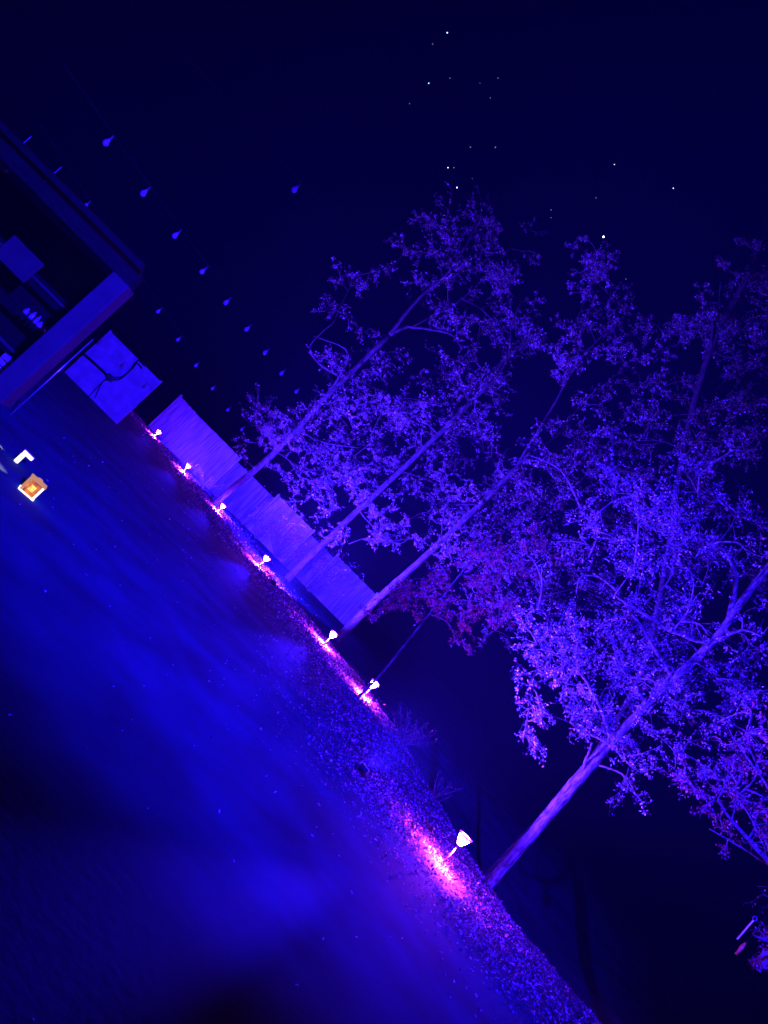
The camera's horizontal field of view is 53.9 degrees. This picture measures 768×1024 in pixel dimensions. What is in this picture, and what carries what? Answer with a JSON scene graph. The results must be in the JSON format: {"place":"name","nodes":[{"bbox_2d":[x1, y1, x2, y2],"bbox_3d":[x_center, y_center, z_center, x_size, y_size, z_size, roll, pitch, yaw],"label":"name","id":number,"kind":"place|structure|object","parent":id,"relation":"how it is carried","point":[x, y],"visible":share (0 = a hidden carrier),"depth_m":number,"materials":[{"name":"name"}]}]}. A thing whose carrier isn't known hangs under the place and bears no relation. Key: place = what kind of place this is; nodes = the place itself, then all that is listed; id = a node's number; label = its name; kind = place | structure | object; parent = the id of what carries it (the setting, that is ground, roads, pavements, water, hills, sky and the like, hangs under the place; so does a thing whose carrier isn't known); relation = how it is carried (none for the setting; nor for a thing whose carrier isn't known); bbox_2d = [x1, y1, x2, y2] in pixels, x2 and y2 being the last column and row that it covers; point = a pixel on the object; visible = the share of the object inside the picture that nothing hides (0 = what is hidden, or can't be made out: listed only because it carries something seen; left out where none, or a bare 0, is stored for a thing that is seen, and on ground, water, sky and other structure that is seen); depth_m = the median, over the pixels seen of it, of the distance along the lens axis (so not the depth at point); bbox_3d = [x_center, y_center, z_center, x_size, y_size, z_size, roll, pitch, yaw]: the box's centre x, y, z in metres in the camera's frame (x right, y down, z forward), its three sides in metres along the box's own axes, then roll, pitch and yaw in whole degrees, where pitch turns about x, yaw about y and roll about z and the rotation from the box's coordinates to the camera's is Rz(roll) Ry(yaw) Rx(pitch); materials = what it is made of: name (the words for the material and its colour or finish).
{"place":"outdoors","nodes":[
{"label":"outdoors","id":0,"kind":"place"},
{"bbox_2d":[0,353,15,373],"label":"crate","id":1,"kind":"object","parent":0,"point":[6,360],"visible":0.17,"depth_m":12.19,"materials":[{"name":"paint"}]},
{"bbox_2d":[62,62,306,394],"bbox_3d":[-2.812,-3.917,13.206,0.082,0.704,9.432,43,-6,19],"label":"festoon string","id":2,"kind":"object","parent":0,"point":[106,143],"visible":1,"depth_m":11.63,"materials":[{"name":"rubber"}]},
{"bbox_2d":[160,26,409,300],"bbox_3d":[-1.221,-7.393,19.064,0.129,4.765,15.281,44,-6,11],"label":"festoon string","id":3,"kind":"object","parent":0,"point":[294,189],"visible":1,"depth_m":16.61,"materials":[{"name":"rubber"}]},
{"bbox_2d":[0,334,767,1023],"bbox_3d":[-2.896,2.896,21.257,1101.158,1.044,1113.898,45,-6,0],"label":"ground","id":4,"kind":"structure","parent":0,"point":[120,902],"depth_m":6.32,"materials":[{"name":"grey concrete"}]},
{"bbox_2d":[14,449,34,462],"bbox_3d":[-3.988,-0.585,8.370,0.142,0.178,0.037,45,-6,0],"label":"bollard light","id":5,"kind":"object","parent":4,"relation":"on","point":[27,454],"visible":1,"depth_m":8.36,"materials":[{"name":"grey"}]},
{"bbox_2d":[18,474,46,500],"bbox_3d":[-3.529,-0.259,7.614,0.186,0.206,0.186,47,-7,-22],"label":"square lantern","id":6,"kind":"object","parent":4,"relation":"on","point":[32,487],"visible":1,"depth_m":7.54,"materials":[{"name":"white metal"}]},
{"bbox_2d":[28,484,36,492],"bbox_3d":[-3.513,-0.234,7.541,0.059,0.064,0.006,47,-7,-22],"label":"flame window","id":7,"kind":"structure","parent":6,"relation":"in","point":[32,488],"depth_m":7.54,"materials":[{"name":"yellow glass"}]},
{"bbox_2d":[10,339,93,414],"bbox_3d":[-4.659,-1.899,10.603,0.020,1.555,0.020,48,-7,-22],"label":"metal rod","id":8,"kind":"object","parent":4,"relation":"on","point":[53,375],"visible":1,"depth_m":10.60,"materials":[{"name":"metal"}]},
{"bbox_2d":[0,120,144,407],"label":"bar hut","id":9,"kind":"object","parent":4,"relation":"on","point":[80,286],"visible":0.94,"depth_m":11.28,"materials":[{"name":"paint"}]},
{"bbox_2d":[0,136,30,172],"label":"batten lamp","id":10,"kind":"object","parent":9,"relation":"hanging from","point":[3,168],"visible":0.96,"depth_m":12.41,"materials":[{"name":"paint"}]},
{"bbox_2d":[0,235,43,282],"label":"hanging sign","id":11,"kind":"object","parent":9,"relation":"hanging from","point":[21,261],"visible":1,"depth_m":13.50,"materials":[{"name":"paint"}]},
{"bbox_2d":[0,242,68,354],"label":"bottle shelf","id":12,"kind":"object","parent":9,"relation":"attached to","point":[8,346],"visible":0.14,"depth_m":13.98,"materials":[{"name":"paint"}]},
{"bbox_2d":[22,308,29,314],"bbox_3d":[-6.657,-3.748,14.082,0.100,0.130,0.097,45,-6,0],"label":"bottle","id":13,"kind":"object","parent":12,"relation":"on","point":[25,311],"visible":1,"depth_m":14.04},
{"bbox_2d":[28,312,36,319],"bbox_3d":[-6.548,-3.667,14.084,0.090,0.170,0.088,45,-6,0],"label":"bottle","id":14,"kind":"object","parent":12,"relation":"on","point":[31,316],"visible":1,"depth_m":14.05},
{"bbox_2d":[32,316,40,323],"bbox_3d":[-6.463,-3.589,14.084,0.070,0.180,0.068,45,-6,0],"label":"bottle","id":15,"kind":"object","parent":12,"relation":"on","point":[35,320],"visible":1,"depth_m":14.06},
{"bbox_2d":[36,321,42,327],"bbox_3d":[-6.417,-3.500,14.081,0.100,0.120,0.097,45,-6,0],"label":"bottle","id":16,"kind":"object","parent":12,"relation":"on","point":[39,325],"visible":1,"depth_m":14.05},
{"bbox_2d":[38,121,274,466],"bbox_3d":[-3.998,-3.448,15.546,0.070,0.777,10.193,42,-7,28],"label":"festoon string","id":17,"kind":"object","parent":9,"relation":"hanging from","point":[177,340],"visible":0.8,"depth_m":14.90,"materials":[{"name":"rubber"}]},
{"bbox_2d":[65,330,161,423],"bbox_3d":[-9.236,-4.606,25.799,2.494,2.137,0.070,45,-6,0],"label":"screen panel","id":18,"kind":"object","parent":4,"relation":"on","point":[113,355],"visible":0.96,"depth_m":25.79,"materials":[{"name":"paint"}]},
{"bbox_2d":[105,373,114,381],"bbox_3d":[-9.311,-4.568,25.669,0.260,0.200,0.140,45,-6,0],"label":"junction box","id":19,"kind":"object","parent":18,"relation":"attached to","point":[109,377],"visible":1,"depth_m":25.60,"materials":[{"name":"black plastic"}]},
{"bbox_2d":[81,352,144,397],"bbox_3d":[-9.538,-4.906,25.718,1.789,2.118,0.090,45,-6,0],"label":"hose","id":20,"kind":"object","parent":18,"relation":"attached to","point":[100,368],"visible":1,"depth_m":25.68,"materials":[{"name":"rubber"}]},
{"bbox_2d":[190,459,225,489],"bbox_3d":[-7.634,-1.497,33.060,2.196,1.115,1.334,45,-6,0],"label":"shrub","id":21,"kind":"object","parent":4,"relation":"on","point":[200,474],"visible":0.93,"depth_m":33.07,"materials":[{"name":"green plant"}]},
{"bbox_2d":[8,438,466,1018],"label":"fallen petals","id":22,"kind":"object","parent":4,"relation":"on","point":[276,736],"visible":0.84,"depth_m":7.41,"materials":[{"name":"pink plant"}]},
{"bbox_2d":[241,497,273,523],"bbox_3d":[-6.127,-0.025,36.348,0.303,2.093,0.100,45,-6,0],"label":"garden pole","id":23,"kind":"object","parent":4,"relation":"on","point":[252,515],"visible":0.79,"depth_m":36.32,"materials":[{"name":"grey metal"}]},
{"bbox_2d":[148,394,378,625],"bbox_3d":[-6.057,-0.068,37.776,14.055,2.452,0.125,45,-6,0],"label":"fence","id":24,"kind":"object","parent":4,"relation":"on","point":[340,608],"visible":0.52,"depth_m":37.75,"materials":[{"name":"brown wood"}]},
{"bbox_2d":[259,554,270,565],"bbox_3d":[-4.029,1.671,25.114,0.250,0.549,0.249,45,-6,0],"label":"stake lamp","id":25,"kind":"object","parent":4,"relation":"on","point":[266,558],"visible":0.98,"depth_m":25.07,"materials":[{"name":"white plastic"}]},
{"bbox_2d":[249,512,294,553],"bbox_3d":[-5.511,0.944,35.489,2.895,1.266,1.854,42,-7,23],"label":"shrub","id":26,"kind":"object","parent":4,"relation":"on","point":[262,531],"visible":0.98,"depth_m":35.61,"materials":[{"name":"green plant"}]},
{"bbox_2d":[256,483,343,571],"bbox_3d":[-4.333,1.346,36.493,6.230,2.574,4.630,42,-7,27],"label":"shrub","id":27,"kind":"object","parent":4,"relation":"on","point":[275,555],"visible":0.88,"depth_m":36.30,"materials":[{"name":"green plant"}]},
{"bbox_2d":[4,350,602,1023],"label":"leaf litter","id":28,"kind":"object","parent":4,"relation":"on","point":[342,676],"visible":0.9,"depth_m":10.84,"materials":[{"name":"brown plant"}]},
{"bbox_2d":[279,530,372,598],"bbox_3d":[-2.932,2.635,36.129,4.719,2.654,3.786,42,-7,29],"label":"shrub","id":29,"kind":"object","parent":4,"relation":"on","point":[310,588],"visible":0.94,"depth_m":35.89,"materials":[{"name":"green plant"}]},
{"bbox_2d":[324,630,337,643],"bbox_3d":[-1.536,3.535,21.000,0.250,0.549,0.250,45,-6,0],"label":"stake lamp","id":30,"kind":"object","parent":4,"relation":"on","point":[333,634],"visible":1,"depth_m":20.95,"materials":[{"name":"white plastic"}]},
{"bbox_2d":[355,763,368,778],"bbox_3d":[-0.300,3.405,9.828,0.178,0.230,0.131,40,-8,37],"label":"floodlight","id":31,"kind":"object","parent":4,"relation":"on","point":[363,769],"visible":0.91,"depth_m":9.80,"materials":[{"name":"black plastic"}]},
{"bbox_2d":[364,679,379,695],"bbox_3d":[-0.362,4.237,18.030,0.249,0.549,0.250,45,-6,0],"label":"stake lamp","id":32,"kind":"object","parent":4,"relation":"on","point":[375,684],"visible":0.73,"depth_m":18.00,"materials":[{"name":"white plastic"}]},
{"bbox_2d":[211,182,546,528],"bbox_3d":[0.452,-6.594,32.041,9.277,19.795,6.999,45,-6,0],"label":"forked tree","id":33,"kind":"object","parent":4,"relation":"on","point":[255,469],"visible":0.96,"depth_m":31.68,"materials":[{"name":"green plant"}]},
{"bbox_2d":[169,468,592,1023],"bbox_3d":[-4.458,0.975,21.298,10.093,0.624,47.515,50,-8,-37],"label":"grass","id":34,"kind":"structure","parent":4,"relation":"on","point":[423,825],"depth_m":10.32,"materials":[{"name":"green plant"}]},
{"bbox_2d":[380,700,439,746],"bbox_3d":[0.515,4.856,17.228,1.616,0.807,0.872,45,-6,0],"label":"shrub","id":35,"kind":"object","parent":4,"relation":"on","point":[419,730],"visible":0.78,"depth_m":17.21,"materials":[{"name":"green plant"}]},
{"bbox_2d":[397,717,428,746],"bbox_3d":[0.556,4.843,16.336,0.919,0.583,0.610,45,-6,0],"label":"shrub","id":36,"kind":"object","parent":4,"relation":"on","point":[409,743],"visible":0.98,"depth_m":16.33,"materials":[{"name":"green plant"}]},
{"bbox_2d":[284,291,548,581],"bbox_3d":[1.755,-2.787,32.517,7.140,16.513,7.692,41,-7,35],"label":"straight tree","id":37,"kind":"object","parent":4,"relation":"on","point":[289,576],"visible":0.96,"depth_m":31.55,"materials":[{"name":"green plant"}]},
{"bbox_2d":[431,771,462,801],"bbox_3d":[1.004,4.787,12.996,0.370,0.549,0.647,40,-8,37],"label":"shrub","id":38,"kind":"object","parent":4,"relation":"on","point":[436,796],"visible":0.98,"depth_m":12.97,"materials":[{"name":"green plant"}]},
{"bbox_2d":[441,830,471,864],"bbox_3d":[0.844,4.163,9.285,0.201,0.535,0.202,45,-6,0],"label":"stake lamp","id":39,"kind":"object","parent":4,"relation":"on","point":[463,839],"visible":0.98,"depth_m":9.26,"materials":[{"name":"white plastic"}]},
{"bbox_2d":[357,521,574,697],"bbox_3d":[1.447,2.213,17.906,3.042,6.197,2.266,48,-7,-27],"label":"sapling","id":40,"kind":"object","parent":4,"relation":"on","point":[475,551],"visible":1,"depth_m":17.69,"materials":[{"name":"red plant"}]},
{"bbox_2d":[334,235,697,653],"bbox_3d":[5.617,-0.559,28.081,12.157,18.057,6.077,45,-6,0],"label":"leaning tree","id":41,"kind":"object","parent":4,"relation":"on","point":[349,627],"visible":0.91,"depth_m":27.84,"materials":[{"name":"green plant"}]},
{"bbox_2d":[482,229,767,878],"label":"crowned tree","id":42,"kind":"object","parent":4,"relation":"on","point":[758,245],"visible":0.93,"depth_m":17.37,"materials":[{"name":"green plant"}]},
{"bbox_2d":[484,411,767,888],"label":"bright tree","id":43,"kind":"object","parent":4,"relation":"on","point":[561,799],"visible":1,"depth_m":11.82,"materials":[{"name":"green plant"}]},
{"bbox_2d":[663,696,767,971],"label":"rusty tree","id":44,"kind":"object","parent":4,"relation":"on","point":[764,856],"visible":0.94,"depth_m":9.21,"materials":[{"name":"green plant"}]},
{"bbox_2d":[735,915,767,954],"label":"orange pendant","id":45,"kind":"object","parent":44,"relation":"hanging from","point":[740,949],"visible":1,"depth_m":8.87,"materials":[{"name":"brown wood"}]},
{"bbox_2d":[736,904,767,939],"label":"wind chime","id":46,"kind":"object","parent":44,"relation":"hanging from","point":[745,929],"visible":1,"depth_m":8.90,"materials":[{"name":"metal"}]},
{"bbox_2d":[0,0,767,1010],"label":"sky","id":47,"kind":"structure","parent":0,"point":[546,97],"materials":[{"name":"blue"}]},
{"bbox_2d":[757,950,767,974],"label":"hanging basket","id":48,"kind":"object","parent":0,"point":[762,957],"visible":1,"depth_m":6.00,"materials":[{"name":"plant"}]}
]}

